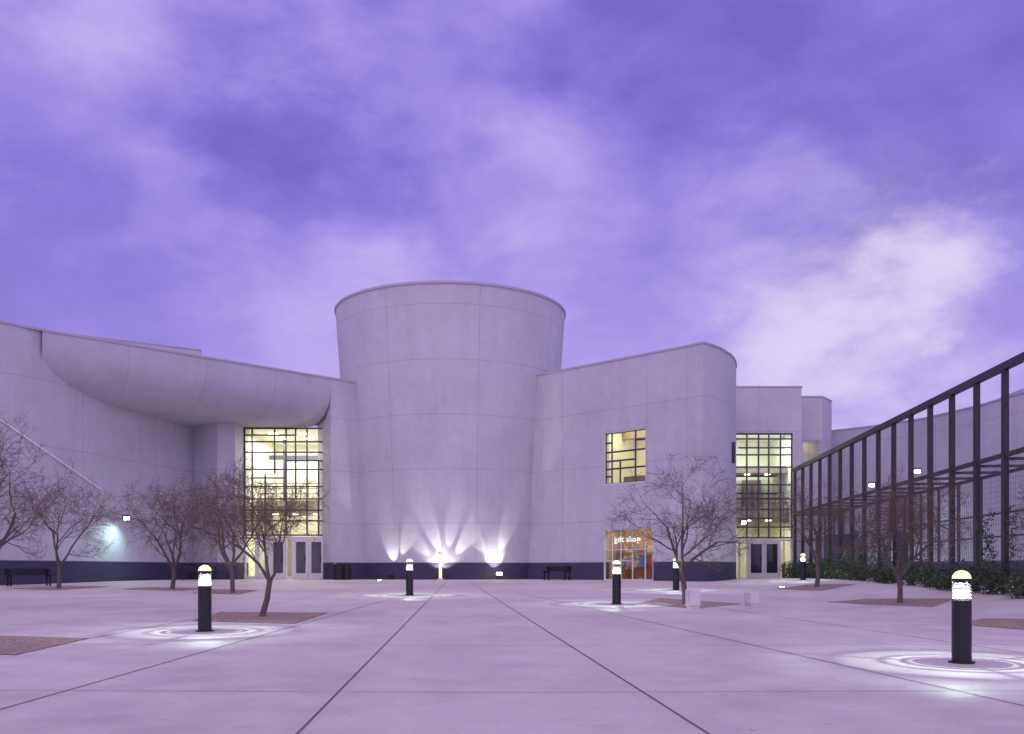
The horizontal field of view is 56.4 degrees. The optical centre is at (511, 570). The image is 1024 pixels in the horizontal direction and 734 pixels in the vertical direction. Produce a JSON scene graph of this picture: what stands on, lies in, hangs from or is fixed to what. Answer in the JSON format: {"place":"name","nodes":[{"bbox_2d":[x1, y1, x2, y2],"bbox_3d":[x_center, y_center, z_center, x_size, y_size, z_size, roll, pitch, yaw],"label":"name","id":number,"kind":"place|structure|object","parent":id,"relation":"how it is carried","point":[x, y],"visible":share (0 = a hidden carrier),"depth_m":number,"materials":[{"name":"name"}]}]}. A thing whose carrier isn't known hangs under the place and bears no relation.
{"place":"outdoors","nodes":[
{"label":"outdoors","id":0,"kind":"place"},
{"bbox_2d":[217,423,248,579],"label":"recess pier","id":1,"kind":"structure","parent":0,"point":[230,442],"depth_m":48.50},
{"bbox_2d":[247,429,317,444],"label":"lobby ceiling","id":2,"kind":"structure","parent":0,"point":[312,433],"depth_m":53.01,"materials":[{"name":"white paint"}]},
{"bbox_2d":[0,578,1023,733],"bbox_3d":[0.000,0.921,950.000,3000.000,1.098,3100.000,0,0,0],"label":"plaza pavement","id":3,"kind":"structure","parent":0,"point":[444,660],"depth_m":11.69,"materials":[{"name":"concrete"}]},
{"bbox_2d":[3,569,53,585],"bbox_3d":[-18.724,0.270,37.010,0.480,0.680,1.700,0,0,44],"label":"park bench","id":4,"kind":"object","parent":3,"relation":"on","point":[11,572],"visible":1,"depth_m":37.08,"materials":[{"name":"black metal"}]},
{"bbox_2d":[0,323,66,584],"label":"gallery wall","id":5,"kind":"structure","parent":3,"relation":"on","point":[33,385],"depth_m":38.94,"materials":[{"name":"paint"}]},
{"bbox_2d":[0,419,101,490],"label":"diagonal wall trim","id":6,"kind":"structure","parent":5,"relation":"attached to","point":[54,457],"depth_m":39.79,"materials":[{"name":"grey metal"}]},
{"bbox_2d":[0,320,355,382],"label":"wall coping","id":7,"kind":"object","parent":5,"relation":"on","point":[105,340],"depth_m":42.80,"materials":[{"name":"metal"}]},
{"bbox_2d":[0,411,89,565],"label":"palo verde tree","id":8,"kind":"object","parent":3,"relation":"on","point":[3,541],"visible":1,"depth_m":23.22,"materials":[{"name":"brown plant"}]},
{"bbox_2d":[67,384,192,582],"bbox_3d":[-17.977,-4.090,45.287,0.388,10.880,9.568,0,0,14],"label":"gallery wall recess","id":9,"kind":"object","parent":3,"relation":"on","point":[109,446],"visible":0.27,"depth_m":44.21,"materials":[{"name":"paint"}]},
{"bbox_2d":[180,566,211,579],"bbox_3d":[-15.370,0.133,46.513,1.500,0.680,0.480,0,0,-29],"label":"park bench","id":10,"kind":"object","parent":3,"relation":"on","point":[183,572],"visible":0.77,"depth_m":46.49,"materials":[{"name":"black metal"}]},
{"bbox_2d":[195,565,213,631],"bbox_3d":[-5.183,0.468,16.101,0.300,1.120,0.300,0,0,0],"label":"bollard light","id":11,"kind":"object","parent":3,"relation":"on","point":[204,608],"visible":1,"depth_m":16.01,"materials":[{"name":"black metal"}]},
{"bbox_2d":[193,423,216,579],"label":"recess wall","id":12,"kind":"structure","parent":3,"relation":"on","point":[205,445],"depth_m":49.20,"materials":[{"name":"grey concrete"}]},
{"bbox_2d":[41,331,330,427],"bbox_3d":[-16.932,-8.665,46.796,14.035,2.330,7.500,0,0,-45],"label":"curved entrance canopy","id":13,"kind":"object","parent":12,"relation":"on","point":[191,391],"visible":0.9,"depth_m":44.26,"materials":[{"name":"paint"}]},
{"bbox_2d":[244,537,322,578],"bbox_3d":[-11.655,-0.655,50.120,4.810,2.210,0.140,0,0,0],"label":"entrance storefront","id":14,"kind":"object","parent":3,"relation":"on","point":[255,576],"visible":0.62,"depth_m":50.05,"materials":[{"name":"grey metal"}]},
{"bbox_2d":[257,539,270,578],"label":"door leaf rails","id":15,"kind":"object","parent":14,"relation":"attached to","point":[260,575],"depth_m":50.02,"materials":[{"name":"grey metal"}]},
{"bbox_2d":[271,539,284,578],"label":"door leaf rails","id":16,"kind":"object","parent":14,"relation":"attached to","point":[279,575],"depth_m":50.02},
{"bbox_2d":[273,542,282,572],"bbox_3d":[-12.260,-0.670,50.070,0.520,1.640,0.010,0,0,0],"label":"entrance door","id":17,"kind":"structure","parent":16,"relation":"attached to","point":[275,559],"depth_m":50.06,"materials":[{"name":"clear glass"}]},
{"bbox_2d":[294,539,307,578],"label":"door leaf rails","id":18,"kind":"object","parent":14,"relation":"attached to","point":[300,575],"depth_m":50.02,"materials":[{"name":"grey metal"}]},
{"bbox_2d":[296,542,305,572],"bbox_3d":[-11.070,-0.670,50.070,0.500,1.640,0.010,0,0,0],"label":"entrance door","id":19,"kind":"structure","parent":18,"relation":"attached to","point":[300,555],"depth_m":50.06,"materials":[{"name":"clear glass"}]},
{"bbox_2d":[309,539,322,578],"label":"door leaf rails","id":20,"kind":"object","parent":14,"relation":"attached to","point":[315,575],"depth_m":50.02,"materials":[{"name":"grey metal"}]},
{"bbox_2d":[311,542,320,572],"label":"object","id":21,"kind":"structure","parent":20,"relation":"in","point":[315,557],"depth_m":50.06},
{"bbox_2d":[332,563,343,579],"bbox_3d":[-8.659,0.040,47.600,0.580,0.860,0.580,0,0,0],"label":"litter bin","id":22,"kind":"object","parent":3,"relation":"on","point":[338,571],"visible":1,"depth_m":47.37,"materials":[{"name":"black metal"}]},
{"bbox_2d":[318,379,365,578],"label":"entrance pier","id":23,"kind":"structure","parent":3,"relation":"on","point":[341,528],"depth_m":49.71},
{"bbox_2d":[244,427,322,535],"bbox_3d":[-11.655,-4.655,50.121,4.825,5.710,0.103,0,0,0],"label":"curtain wall frame","id":24,"kind":"object","parent":23,"relation":"attached to","point":[285,451],"visible":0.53,"depth_m":50.07,"materials":[{"name":"black metal"}]},
{"label":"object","id":25,"kind":"object","parent":23,"relation":"on","visible":0},
{"bbox_2d":[107,339,200,354],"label":"roof parapet","id":26,"kind":"structure","parent":25,"relation":"on","point":[196,352],"depth_m":49.26,"materials":[{"name":"paint"}]},
{"bbox_2d":[77,334,201,350],"bbox_3d":[-20.020,-11.545,53.692,7.512,0.070,16.635,0,0,0],"label":"roof parapet coping","id":27,"kind":"object","parent":26,"relation":"on","point":[143,342],"visible":0.36,"depth_m":48.45,"materials":[{"name":"grey metal"}]},
{"bbox_2d":[343,563,351,579],"bbox_3d":[-8.346,0.040,47.900,0.580,0.860,0.580,0,0,0],"label":"litter bin","id":28,"kind":"object","parent":3,"relation":"on","point":[347,571],"visible":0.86,"depth_m":47.66,"materials":[{"name":"black metal"}]},
{"bbox_2d":[406,559,413,594],"bbox_3d":[-3.139,0.205,29.250,0.300,1.120,0.300,0,0,0],"label":"bollard light","id":29,"kind":"object","parent":3,"relation":"on","point":[409,581],"visible":1,"depth_m":29.16,"materials":[{"name":"black metal"}]},
{"bbox_2d":[336,283,564,579],"bbox_3d":[-3.450,-6.790,54.000,12.860,15.080,12.860,0,0,0],"label":"tower drum","id":30,"kind":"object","parent":3,"relation":"on","point":[443,376],"visible":0.76,"depth_m":48.58,"materials":[{"name":"paint"}]},
{"bbox_2d":[334,280,565,317],"bbox_3d":[-3.450,-13.955,54.000,12.980,0.950,12.980,0,0,0],"label":"tower coping","id":31,"kind":"object","parent":30,"relation":"on","point":[456,282],"visible":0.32,"depth_m":48.34,"materials":[{"name":"metal"}]},
{"bbox_2d":[496,572,502,579],"bbox_3d":[-0.654,0.287,48.578,0.310,0.365,0.220,0,0,-27],"label":"ground floodlight","id":32,"kind":"object","parent":3,"relation":"on","point":[499,574],"visible":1,"depth_m":48.49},
{"bbox_2d":[0,584,1023,654],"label":"tree pit gravel","id":33,"kind":"object","parent":3,"relation":"on","point":[12,645],"visible":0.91,"depth_m":20.25,"materials":[{"name":"brown gravel"}]},
{"bbox_2d":[5,474,124,588],"bbox_3d":[-16.170,-1.415,34.425,4.095,4.253,4.127,0,0,-30],"label":"palo verde tree","id":34,"kind":"object","parent":33,"relation":"on","point":[59,573],"visible":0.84,"depth_m":34.33,"materials":[{"name":"brown plant"}]},
{"bbox_2d":[108,465,223,588],"bbox_3d":[-12.097,-1.509,33.718,4.178,4.469,4.460,0,0,0],"label":"palo verde tree","id":35,"kind":"object","parent":33,"relation":"on","point":[173,565],"visible":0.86,"depth_m":33.29,"materials":[{"name":"brown plant"}]},
{"bbox_2d":[179,462,277,592],"bbox_3d":[-9.154,-1.357,31.023,3.215,4.281,3.093,0,0,0],"label":"palo verde tree","id":36,"kind":"object","parent":33,"relation":"on","point":[231,572],"visible":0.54,"depth_m":30.75,"materials":[{"name":"brown plant"}]},
{"bbox_2d":[181,457,331,615],"bbox_3d":[-5.162,-0.648,19.406,3.012,3.307,3.284,0,0,-11],"label":"palo verde tree","id":37,"kind":"object","parent":33,"relation":"on","point":[264,520],"visible":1,"depth_m":19.13,"materials":[{"name":"brown plant"}]},
{"bbox_2d":[601,451,764,603],"bbox_3d":[4.356,-1.058,24.245,4.051,3.941,3.240,0,0,0],"label":"palo verde tree","id":38,"kind":"object","parent":33,"relation":"on","point":[681,567],"visible":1,"depth_m":24.11,"materials":[{"name":"brown plant"}]},
{"bbox_2d":[766,468,861,586],"bbox_3d":[10.698,-1.574,33.620,3.481,4.422,3.531,0,0,0],"label":"palo verde tree","id":39,"kind":"object","parent":33,"relation":"on","point":[817,547],"visible":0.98,"depth_m":33.40,"materials":[{"name":"brown plant"}]},
{"bbox_2d":[835,460,979,602],"bbox_3d":[9.893,-0.983,24.430,3.754,3.732,3.399,0,0,0],"label":"palo verde tree","id":40,"kind":"object","parent":33,"relation":"on","point":[901,573],"visible":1,"depth_m":24.05,"materials":[{"name":"brown plant"}]},
{"bbox_2d":[999,484,1023,564],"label":"palo verde tree","id":41,"kind":"object","parent":33,"relation":"on","point":[1022,519],"visible":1,"depth_m":18.55,"materials":[{"name":"brown plant"}]},
{"bbox_2d":[543,566,571,579],"bbox_3d":[2.160,0.135,46.212,1.500,0.680,0.480,0,0,40],"label":"park bench","id":42,"kind":"object","parent":3,"relation":"on","point":[568,568],"visible":0.91,"depth_m":46.36,"materials":[{"name":"black metal"}]},
{"bbox_2d":[528,347,685,580],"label":"gift shop wall","id":43,"kind":"structure","parent":3,"relation":"on","point":[580,412],"depth_m":47.29,"materials":[{"name":"paint"}]},
{"bbox_2d":[606,429,644,483],"bbox_3d":[5.532,-5.483,46.245,2.617,2.591,0.124,0,0,44],"label":"window frame","id":44,"kind":"object","parent":43,"relation":"attached to","point":[619,461],"visible":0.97,"depth_m":46.45,"materials":[{"name":"black metal"}]},
{"bbox_2d":[604,428,652,580],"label":"window surrounds","id":45,"kind":"object","parent":43,"relation":"attached to","point":[605,530],"visible":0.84,"depth_m":46.81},
{"bbox_2d":[606,529,652,578],"bbox_3d":[5.705,-0.763,46.119,2.998,2.506,0.107,0,0,44],"label":"shop window frame","id":46,"kind":"object","parent":43,"relation":"attached to","point":[621,549],"visible":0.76,"depth_m":46.45,"materials":[{"name":"grey metal"}]},
{"bbox_2d":[614,536,639,543],"bbox_3d":[5.567,-1.474,46.128,1.561,0.374,0.018,0,0,44],"label":"gift shop lettering","id":47,"kind":"object","parent":46,"relation":"attached to","point":[629,538],"visible":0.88,"depth_m":46.10},
{"bbox_2d":[537,341,736,375],"bbox_3d":[5.762,-10.255,48.553,11.596,0.090,11.298,0,0,0],"label":"wall coping","id":48,"kind":"object","parent":43,"relation":"on","point":[689,345],"depth_m":45.62,"materials":[{"name":"metal"}]},
{"bbox_2d":[611,560,621,603],"bbox_3d":[2.672,0.302,24.375,0.300,1.120,0.300,0,0,0],"label":"bollard light","id":49,"kind":"object","parent":3,"relation":"on","point":[616,585],"visible":1,"depth_m":24.28,"materials":[{"name":"black metal"}]},
{"bbox_2d":[672,558,679,589],"bbox_3d":[5.693,0.128,33.113,0.300,1.120,0.300,0,0,0],"label":"bollard light","id":50,"kind":"object","parent":3,"relation":"on","point":[675,577],"visible":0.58,"depth_m":33.02,"materials":[{"name":"black metal"}]},
{"bbox_2d":[685,589,700,608],"bbox_3d":[4.266,0.675,22.500,0.260,0.450,0.400,0,0,-6],"label":"concrete seat block","id":51,"kind":"object","parent":3,"relation":"on","point":[692,598],"depth_m":22.31,"materials":[{"name":"grey concrete"}]},
{"bbox_2d":[686,344,702,581],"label":"corner wall","id":52,"kind":"structure","parent":3,"relation":"on","point":[694,408],"depth_m":43.31,"materials":[{"name":"paint"}]},
{"bbox_2d":[703,344,735,581],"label":"curved corner wall","id":53,"kind":"structure","parent":3,"relation":"on","point":[719,401],"depth_m":44.00,"materials":[{"name":"paint"}]},
{"bbox_2d":[732,442,735,462],"bbox_3d":[10.620,-5.637,45.720,0.120,1.000,0.220,0,0,28],"label":"slit window","id":54,"kind":"structure","parent":53,"relation":"attached to","point":[733,452],"depth_m":45.63,"materials":[{"name":"black glass"}]},
{"bbox_2d":[739,519,745,523],"bbox_3d":[11.594,-2.445,48.023,0.308,0.230,0.314,0,0,0],"label":"wall lamp","id":55,"kind":"object","parent":53,"relation":"attached to","point":[743,521],"visible":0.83,"depth_m":47.90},
{"bbox_2d":[744,592,759,606],"bbox_3d":[5.877,0.712,23.400,0.240,0.340,0.400,0,0,-11],"label":"concrete seat block","id":56,"kind":"object","parent":3,"relation":"on","point":[751,599],"depth_m":23.23,"materials":[{"name":"grey concrete"}]},
{"bbox_2d":[736,388,801,562],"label":"entrance wall","id":57,"kind":"structure","parent":3,"relation":"on","point":[768,410],"depth_m":54.00,"materials":[{"name":"paint"}]},
{"bbox_2d":[736,433,791,538],"bbox_3d":[13.859,-4.784,54.121,4.078,5.968,0.103,0,0,0],"label":"curtain wall frame","id":58,"kind":"object","parent":57,"relation":"attached to","point":[768,467],"visible":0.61,"depth_m":54.07,"materials":[{"name":"black metal"}]},
{"bbox_2d":[736,539,792,577],"bbox_3d":[13.863,-0.655,54.120,4.067,2.210,0.140,0,0,0],"label":"entrance storefront","id":59,"kind":"object","parent":57,"relation":"attached to","point":[747,561],"visible":0.73,"depth_m":54.05,"materials":[{"name":"grey metal"}]},
{"bbox_2d":[749,541,763,577],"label":"door leaf rails","id":60,"kind":"object","parent":59,"relation":"attached to","point":[756,575],"depth_m":54.02,"materials":[{"name":"grey metal"}]},
{"bbox_2d":[751,544,761,572],"bbox_3d":[13.831,-0.670,54.070,0.630,1.640,0.010,0,0,0],"label":"entrance door","id":61,"kind":"structure","parent":60,"relation":"attached to","point":[756,563],"depth_m":54.06,"materials":[{"name":"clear glass"}]},
{"bbox_2d":[764,541,779,577],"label":"door leaf rails","id":62,"kind":"object","parent":59,"relation":"attached to","point":[771,575],"depth_m":54.02,"materials":[{"name":"grey metal"}]},
{"bbox_2d":[767,544,776,572],"bbox_3d":[14.724,-0.670,54.070,0.630,1.640,0.010,0,0,0],"label":"entrance door","id":63,"kind":"structure","parent":62,"relation":"attached to","point":[771,558],"depth_m":54.06,"materials":[{"name":"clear glass"}]},
{"bbox_2d":[736,386,802,387],"bbox_3d":[13.928,-10.385,57.980,4.997,0.090,8.040,0,0,0],"label":"entrance coping","id":64,"kind":"object","parent":57,"relation":"on","point":[769,386],"visible":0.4,"depth_m":53.96,"materials":[{"name":"metal"}]},
{"bbox_2d":[800,553,805,579],"bbox_3d":[12.165,-0.153,39.886,0.300,1.120,0.300,0,0,0],"label":"bollard light","id":65,"kind":"object","parent":3,"relation":"on","point":[803,568],"visible":0.94,"depth_m":39.81,"materials":[{"name":"black metal"}]},
{"bbox_2d":[817,397,831,559],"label":"stepped block side","id":66,"kind":"structure","parent":3,"relation":"on","point":[824,444],"depth_m":57.52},
{"bbox_2d":[778,553,1023,598],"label":"hedge","id":67,"kind":"object","parent":3,"relation":"on","point":[886,574],"visible":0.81,"depth_m":30.66,"materials":[{"name":"green plant"}]},
{"bbox_2d":[793,352,1023,592],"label":"steel trellis","id":68,"kind":"object","parent":3,"relation":"on","point":[1002,369],"visible":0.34,"depth_m":31.20,"materials":[{"name":"metal"}]},
{"bbox_2d":[795,505,1019,589],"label":"climbing vines","id":69,"kind":"object","parent":68,"relation":"attached to","point":[979,536],"visible":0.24,"depth_m":26.77,"materials":[{"name":"green plant"}]},
{"bbox_2d":[832,393,1023,563],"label":"wing wall","id":70,"kind":"structure","parent":3,"relation":"on","point":[990,429],"depth_m":54.91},
{"bbox_2d":[826,532,907,567],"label":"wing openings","id":71,"kind":"object","parent":70,"relation":"in","point":[897,537],"visible":0.05,"depth_m":54.05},
{"bbox_2d":[868,482,875,486],"bbox_3d":[18.111,-4.315,48.023,0.300,0.230,0.314,0,0,0],"label":"wall lamp","id":72,"kind":"object","parent":70,"relation":"attached to","point":[871,484],"visible":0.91,"depth_m":47.90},
{"bbox_2d":[914,468,921,472],"bbox_3d":[18.700,-4.598,44.023,0.300,0.230,0.314,0,0,0],"label":"wall lamp","id":73,"kind":"object","parent":70,"relation":"attached to","point":[917,470],"visible":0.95,"depth_m":43.90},
{"bbox_2d":[832,391,1023,431],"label":"wing coping","id":74,"kind":"object","parent":70,"relation":"on","point":[1019,393],"visible":0.49,"depth_m":53.66,"materials":[{"name":"grey metal"}]},
{"bbox_2d":[998,388,1023,398],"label":"coping","id":75,"kind":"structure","parent":70,"relation":"on","point":[1020,390],"depth_m":50.74,"materials":[{"name":"paint"}]},
{"bbox_2d":[948,570,974,663],"bbox_3d":[5.440,0.559,11.546,0.300,1.120,0.300,0,0,0],"label":"bollard light","id":76,"kind":"object","parent":3,"relation":"on","point":[961,631],"visible":1,"depth_m":11.46,"materials":[{"name":"black metal"}]},
{"bbox_2d":[914,460,1023,580],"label":"wing low wall","id":77,"kind":"structure","parent":3,"relation":"on","point":[994,505],"depth_m":40.17,"materials":[{"name":"paint"}]},
{"bbox_2d":[0,0,1023,429],"label":"sky","id":78,"kind":"structure","parent":0,"point":[827,196],"materials":[{"name":"purple"}]},
{"bbox_2d":[736,435,784,441],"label":"lobby ceiling","id":79,"kind":"structure","parent":0,"point":[756,436],"depth_m":57.83,"materials":[{"name":"white paint"}]},
{"bbox_2d":[782,397,821,577],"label":"stepped block wall","id":80,"kind":"structure","parent":0,"point":[811,418],"depth_m":57.00,"materials":[{"name":"grey concrete"}]},
{"bbox_2d":[802,441,820,460],"bbox_3d":[17.923,-7.147,57.101,1.164,1.228,0.102,0,0,0],"label":"stepped window frame","id":81,"kind":"object","parent":80,"relation":"in","point":[809,452],"visible":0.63,"depth_m":57.05,"materials":[{"name":"grey metal"}]},
{"bbox_2d":[802,396,831,401],"bbox_3d":[19.237,-10.380,61.127,2.552,0.080,9.704,0,0,20],"label":"stepped block coping","id":82,"kind":"object","parent":80,"relation":"on","point":[818,396],"visible":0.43,"depth_m":56.96,"materials":[{"name":"grey metal"}]},
{"bbox_2d":[843,490,903,568],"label":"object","id":83,"kind":"object","parent":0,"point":[870,525],"visible":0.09,"depth_m":48.01,"materials":[{"name":"plant"}]},
{"label":"room floor","id":84,"kind":"structure","parent":0,"visible":0},
{"bbox_2d":[609,433,644,482],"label":"room walls","id":85,"kind":"structure","parent":84,"relation":"on","point":[619,443],"depth_m":50.28,"materials":[{"name":"beige paint"}]},
{"bbox_2d":[622,430,644,481],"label":"gallery fittings","id":86,"kind":"object","parent":84,"relation":"on","point":[630,435],"visible":0.09,"depth_m":49.22,"materials":[{"name":"beige"}]},
{"label":"room floor","id":87,"kind":"structure","parent":0,"visible":0},
{"bbox_2d":[609,529,652,578],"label":"room walls","id":88,"kind":"structure","parent":87,"relation":"on","point":[640,543],"depth_m":49.42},
{"bbox_2d":[618,550,652,578],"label":"shop shelves","id":89,"kind":"object","parent":87,"relation":"on","point":[639,572],"visible":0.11,"depth_m":46.99,"materials":[{"name":"brown wood"}]},
{"bbox_2d":[626,546,638,566],"bbox_3d":[6.771,-0.638,47.216,3.732,1.235,1.900,0,0,44],"label":"merchandise","id":90,"kind":"object","parent":89,"relation":"in","point":[630,562],"visible":0.2,"depth_m":46.95},
{"bbox_2d":[622,546,647,569],"bbox_3d":[6.604,-0.629,47.354,4.363,1.219,1.931,0,0,44],"label":"merchandise","id":91,"kind":"object","parent":89,"relation":"on","point":[641,558],"visible":0.39,"depth_m":46.36},
{"bbox_2d":[619,547,652,568],"bbox_3d":[6.659,-0.626,47.366,4.102,1.212,1.822,0,0,44],"label":"merchandise","id":92,"kind":"object","parent":89,"relation":"on","point":[634,558],"visible":0.2,"depth_m":47.97},
{"bbox_2d":[622,548,652,568],"bbox_3d":[6.686,-0.612,47.438,4.142,1.184,1.636,0,0,44],"label":"merchandise","id":93,"kind":"object","parent":89,"relation":"in","point":[649,563],"visible":0.38,"depth_m":46.39},
{"bbox_2d":[623,546,651,568],"bbox_3d":[6.569,-0.628,47.490,4.120,1.217,1.778,0,0,44],"label":"merchandise","id":94,"kind":"object","parent":89,"relation":"on","point":[626,547],"visible":0.2,"depth_m":48.56},
{"bbox_2d":[623,545,652,566],"bbox_3d":[6.660,-0.643,47.387,3.950,1.246,1.776,0,0,44],"label":"merchandise","id":95,"kind":"object","parent":89,"relation":"on","point":[635,561],"visible":0.26,"depth_m":47.97},
{"label":"left lobby floor","id":96,"kind":"structure","parent":0,"visible":0},
{"bbox_2d":[249,432,317,575],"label":"lobby walls","id":97,"kind":"structure","parent":96,"relation":"on","point":[265,462],"depth_m":57.00,"materials":[{"name":"beige paint"}]},
{"bbox_2d":[268,433,316,514],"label":"lobby luminaires","id":98,"kind":"object","parent":97,"relation":"hanging from","point":[284,439],"visible":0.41,"depth_m":53.61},
{"bbox_2d":[258,500,317,575],"bbox_3d":[-11.600,-1.750,55.020,5.100,4.300,3.840,0,0,0],"label":"lobby mezzanine","id":99,"kind":"object","parent":96,"relation":"on","point":[289,552],"visible":0.06,"depth_m":53.20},
{"bbox_2d":[258,440,317,497],"bbox_3d":[-11.568,-5.650,54.343,5.065,3.600,2.615,0,0,0],"label":"mezzanine rail and columns","id":100,"kind":"object","parent":99,"relation":"on","point":[299,457],"visible":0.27,"depth_m":55.35,"materials":[{"name":"grey metal"}]},
{"bbox_3d":[-3.540,-0.214,47.200,0.320,1.370,0.320,0,0,0],"label":"light column","id":101,"kind":"object","parent":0,"visible":0},
{"bbox_2d":[439,554,441,577],"bbox_3d":[-3.540,-0.229,47.200,0.140,1.200,0.140,0,0,0],"label":"lit tube","id":102,"kind":"object","parent":101,"relation":"on","point":[440,565],"visible":1,"depth_m":47.14,"materials":[{"name":"white plastic"}]},
{"label":"right lobby floor","id":103,"kind":"structure","parent":0,"visible":0},
{"bbox_2d":[736,468,787,521],"bbox_3d":[13.900,-2.850,57.837,4.600,6.600,4.025,0,0,0],"label":"lobby mezzanine","id":104,"kind":"object","parent":103,"relation":"on","point":[762,471],"visible":0.38,"depth_m":56.30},
{"bbox_2d":[736,492,786,506],"bbox_3d":[13.900,-4.150,56.100,4.500,0.900,0.040,0,0,0],"label":"mezzanine rail","id":105,"kind":"object","parent":104,"relation":"attached to","point":[737,503],"visible":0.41,"depth_m":56.09,"materials":[{"name":"black metal"}]},
{"bbox_2d":[736,435,790,577],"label":"lobby walls","id":106,"kind":"structure","parent":103,"relation":"on","point":[753,460],"depth_m":60.00,"materials":[{"name":"beige paint"}]},
{"bbox_2d":[803,442,816,459],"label":"stepped room wall","id":107,"kind":"structure","parent":106,"relation":"attached to","point":[813,446],"depth_m":58.50,"materials":[{"name":"beige paint"}]}
]}

